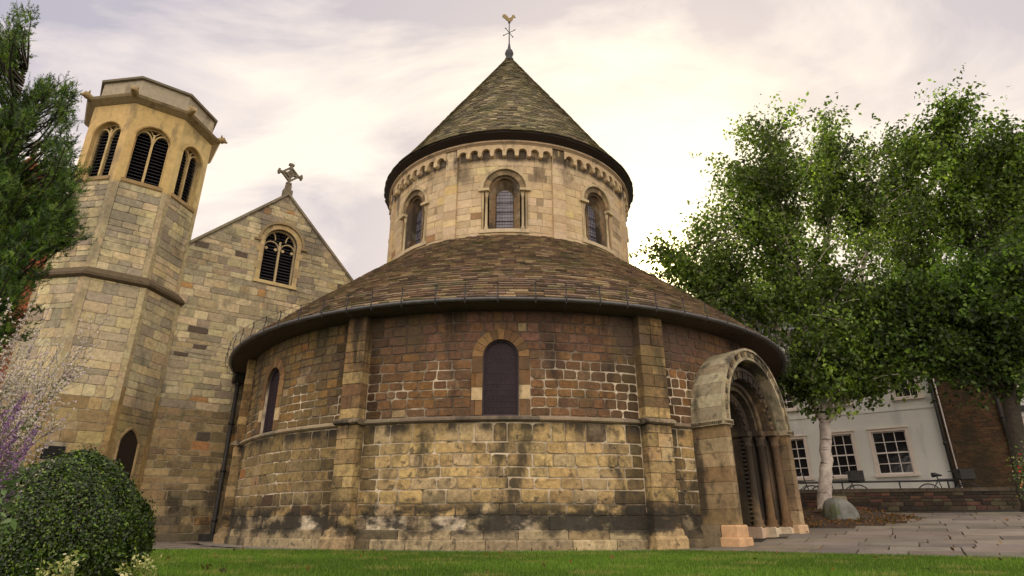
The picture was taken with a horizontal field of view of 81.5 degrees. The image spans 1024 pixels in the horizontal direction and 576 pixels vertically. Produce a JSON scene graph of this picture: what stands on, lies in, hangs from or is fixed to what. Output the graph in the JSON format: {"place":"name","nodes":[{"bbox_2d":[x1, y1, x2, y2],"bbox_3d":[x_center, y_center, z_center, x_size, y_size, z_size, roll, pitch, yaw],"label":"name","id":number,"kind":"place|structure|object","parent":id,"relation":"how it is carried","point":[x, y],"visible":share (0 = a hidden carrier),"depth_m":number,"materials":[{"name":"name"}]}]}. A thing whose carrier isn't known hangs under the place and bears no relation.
{"place":"outdoors","nodes":[
{"label":"outdoors","id":0,"kind":"place"},
{"bbox_2d":[79,541,283,549],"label":"path","id":1,"kind":"structure","parent":0,"point":[177,544],"depth_m":11.63,"materials":[{"name":"stone"}]},
{"bbox_2d":[0,0,1023,300],"label":"sky","id":2,"kind":"structure","parent":0,"point":[339,91],"materials":[{"name":"white"}]},
{"bbox_2d":[5,546,1023,575],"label":"lawn","id":3,"kind":"structure","parent":0,"point":[537,566],"depth_m":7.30,"materials":[{"name":"green plant"}]},
{"bbox_2d":[0,393,41,551],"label":"catmint plant","id":4,"kind":"object","parent":3,"relation":"on","point":[4,481],"visible":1,"depth_m":2.46,"materials":[{"name":"purple plant"}]},
{"bbox_2d":[0,0,98,366],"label":"yew tree","id":5,"kind":"object","parent":3,"relation":"on","point":[37,220],"visible":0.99,"depth_m":7.11,"materials":[{"name":"green plant"}]},
{"bbox_2d":[0,292,109,547],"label":"sage plant","id":6,"kind":"object","parent":3,"relation":"on","point":[31,406],"visible":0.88,"depth_m":2.91,"materials":[{"name":"grey plant"}]},
{"bbox_2d":[35,550,85,575],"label":"variegated plant","id":7,"kind":"object","parent":3,"relation":"on","point":[66,571],"visible":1,"depth_m":2.81,"materials":[{"name":"green plant"}]},
{"bbox_2d":[0,444,160,575],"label":"box bush","id":8,"kind":"object","parent":3,"relation":"on","point":[47,539],"visible":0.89,"depth_m":3.66,"materials":[{"name":"green plant"}]},
{"bbox_2d":[115,547,162,575],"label":"variegated plant","id":9,"kind":"object","parent":3,"relation":"on","point":[148,571],"visible":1,"depth_m":3.25,"materials":[{"name":"green plant"}]},
{"bbox_2d":[165,507,1018,571],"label":"leaf litter","id":10,"kind":"object","parent":3,"relation":"on","point":[886,518],"visible":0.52,"depth_m":13.34,"materials":[{"name":"brown plant"}]},
{"bbox_2d":[199,509,1019,555],"bbox_3d":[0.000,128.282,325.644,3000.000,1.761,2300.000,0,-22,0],"label":"ground","id":11,"kind":"structure","parent":0,"point":[932,512],"depth_m":16.03,"materials":[{"name":"grey stone"}]},
{"bbox_2d":[0,142,45,387],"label":"red brick house","id":12,"kind":"structure","parent":11,"relation":"on","point":[25,305],"depth_m":29.32,"materials":[{"name":"brick"}]},
{"bbox_2d":[0,14,808,550],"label":"church","id":13,"kind":"structure","parent":11,"relation":"on","point":[508,346],"depth_m":12.66,"materials":[{"name":"stone"}]},
{"bbox_2d":[256,358,284,434],"bbox_3d":[-5.233,2.383,13.092,0.185,1.654,1.089,20,-29,-40],"label":"nave window","id":14,"kind":"structure","parent":13,"relation":"in","point":[274,401],"depth_m":13.12,"materials":[{"name":"stone"}]},
{"bbox_2d":[397,187,429,257],"bbox_3d":[-2.779,-1.944,17.311,0.413,2.005,1.443,20,-29,-41],"label":"drum window","id":15,"kind":"structure","parent":13,"relation":"in","point":[415,205],"depth_m":17.44,"materials":[{"name":"stone"}]},
{"bbox_2d":[470,329,530,415],"bbox_3d":[-0.208,1.584,11.071,1.089,1.654,0.190,0,-22,0],"label":"nave window","id":16,"kind":"structure","parent":13,"relation":"in","point":[500,364],"depth_m":11.03,"materials":[{"name":"stone"}]},
{"bbox_2d":[478,166,530,233],"bbox_3d":[-0.203,-2.356,16.270,1.443,2.005,0.419,0,-22,0],"label":"drum window","id":17,"kind":"structure","parent":13,"relation":"in","point":[504,188],"depth_m":16.30,"materials":[{"name":"stone"}]},
{"bbox_2d":[579,184,614,254],"bbox_3d":[2.374,-2.010,17.144,1.443,2.005,0.413,18,-28,-38],"label":"drum window","id":18,"kind":"structure","parent":13,"relation":"in","point":[596,205],"depth_m":17.25,"materials":[{"name":"stone"}]},
{"bbox_2d":[689,348,808,547],"bbox_3d":[4.582,3.278,12.097,2.876,3.959,2.712,0,-22,0],"label":"doorway","id":19,"kind":"structure","parent":13,"relation":"in","point":[747,480],"depth_m":12.04,"materials":[{"name":"stone"}]},
{"bbox_2d":[199,542,662,551],"bbox_3d":[-2.163,5.046,11.604,13.303,0.001,4.052,-8,-23,19],"label":"gravel strip","id":20,"kind":"object","parent":11,"relation":"on","point":[221,545],"visible":0.34,"depth_m":11.05,"materials":[{"name":"grey gravel"}]},
{"bbox_2d":[700,250,883,319],"bbox_3d":[15.322,3.848,30.184,16.136,14.021,8.381,0,-22,0],"label":"background tree","id":21,"kind":"object","parent":11,"relation":"on","point":[784,312],"depth_m":31.34,"materials":[{"name":"green plant"}]},
{"bbox_2d":[797,473,817,489],"bbox_3d":[8.946,6.417,18.797,1.678,1.061,0.563,-12,-25,28],"label":"bicycle","id":22,"kind":"object","parent":11,"relation":"on","point":[805,483],"visible":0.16,"depth_m":18.71,"materials":[{"name":"black metal"}]},
{"bbox_2d":[832,496,846,499],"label":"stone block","id":23,"kind":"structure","parent":11,"relation":"on","point":[844,497],"depth_m":17.41,"materials":[{"name":"beige stone"}]},
{"bbox_2d":[812,470,867,489],"bbox_3d":[10.191,6.271,18.470,1.699,1.093,0.570,-11,-24,25],"label":"bicycle","id":24,"kind":"object","parent":11,"relation":"on","point":[856,476],"visible":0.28,"depth_m":18.34,"materials":[{"name":"black metal"}]},
{"bbox_2d":[795,509,915,527],"bbox_3d":[7.613,5.863,15.063,5.070,0.514,5.178,-12,-25,28],"label":"soil bed","id":25,"kind":"object","parent":11,"relation":"on","point":[826,522],"visible":0.38,"depth_m":14.15,"materials":[{"name":"brown soil"}]},
{"bbox_2d":[629,91,943,508],"bbox_3d":[8.833,-0.081,18.504,10.789,13.570,5.330,0,-22,0],"label":"birch tree","id":26,"kind":"object","parent":25,"relation":"on","point":[821,363],"visible":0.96,"depth_m":18.23,"materials":[{"name":"green plant"}]},
{"bbox_2d":[823,498,859,519],"bbox_3d":[8.120,5.444,14.631,0.885,0.535,0.687,0,-22,0],"label":"boulder","id":27,"kind":"object","parent":25,"relation":"on","point":[839,508],"visible":0.95,"depth_m":14.40,"materials":[{"name":"grey stone"}]},
{"bbox_2d":[754,304,962,489],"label":"white house","id":28,"kind":"structure","parent":11,"relation":"on","point":[898,439],"depth_m":23.44,"materials":[{"name":"paint"}]},
{"bbox_2d":[776,381,798,411],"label":"window","id":29,"kind":"structure","parent":28,"relation":"in","point":[791,408],"depth_m":25.89,"materials":[{"name":"paint"}]},
{"bbox_2d":[790,435,814,479],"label":"window","id":30,"kind":"structure","parent":28,"relation":"in","point":[800,450],"depth_m":24.98,"materials":[{"name":"paint"}]},
{"bbox_2d":[827,372,853,406],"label":"window","id":31,"kind":"structure","parent":28,"relation":"in","point":[843,372],"depth_m":24.73,"materials":[{"name":"paint"}]},
{"bbox_2d":[831,430,864,478],"bbox_3d":[13.371,6.769,24.122,1.320,1.855,0.210,-15,-26,33],"label":"window","id":32,"kind":"structure","parent":28,"relation":"in","point":[844,451],"depth_m":24.12,"materials":[{"name":"paint"}]},
{"bbox_2d":[866,426,920,477],"bbox_3d":[14.811,6.384,23.149,1.480,1.855,0.210,-15,-26,33],"label":"window","id":33,"kind":"structure","parent":28,"relation":"in","point":[892,452],"depth_m":23.18,"materials":[{"name":"paint"}]},
{"bbox_2d":[889,362,924,400],"bbox_3d":[15.559,3.563,23.680,1.130,1.781,0.210,-15,-26,33],"label":"window","id":34,"kind":"structure","parent":28,"relation":"in","point":[911,396],"depth_m":23.47,"materials":[{"name":"paint"}]},
{"bbox_2d":[798,480,954,488],"bbox_3d":[9.952,6.530,18.678,7.100,0.848,0.056,-6,-22,15],"label":"railing","id":35,"kind":"object","parent":11,"relation":"on","point":[898,481],"visible":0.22,"depth_m":18.38,"materials":[{"name":"black metal"}]},
{"bbox_2d":[799,487,1020,511],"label":"wall","id":36,"kind":"structure","parent":11,"relation":"on","point":[923,499],"depth_m":17.04,"materials":[{"name":"brick"}]},
{"bbox_2d":[832,215,1023,511],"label":"dark tree","id":37,"kind":"object","parent":11,"relation":"on","point":[976,332],"visible":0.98,"depth_m":15.75,"materials":[{"name":"green plant"}]},
{"bbox_2d":[849,63,1023,409],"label":"slender tree","id":38,"kind":"object","parent":11,"relation":"on","point":[986,179],"visible":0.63,"depth_m":21.80,"materials":[{"name":"green plant"}]},
{"bbox_2d":[919,468,978,487],"bbox_3d":[13.032,5.978,17.729,1.699,1.093,0.570,-11,-24,25],"label":"bicycle","id":39,"kind":"object","parent":11,"relation":"on","point":[965,474],"visible":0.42,"depth_m":17.63,"materials":[{"name":"black metal"}]},
{"bbox_2d":[931,373,1014,487],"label":"brick house","id":40,"kind":"structure","parent":11,"relation":"on","point":[978,438],"depth_m":21.77,"materials":[{"name":"brick"}]},
{"bbox_2d":[1017,351,1023,423],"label":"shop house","id":41,"kind":"structure","parent":11,"relation":"on","point":[1022,408],"depth_m":21.20,"materials":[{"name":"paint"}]},
{"bbox_2d":[674,512,1023,557],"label":"paving","id":42,"kind":"structure","parent":0,"point":[982,533],"depth_m":10.30,"materials":[{"name":"stone"}]},
{"bbox_2d":[1006,441,1023,512],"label":"flowering shrub","id":43,"kind":"object","parent":42,"relation":"on","point":[1020,475],"visible":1,"depth_m":8.64,"materials":[{"name":"green plant"}]}
]}

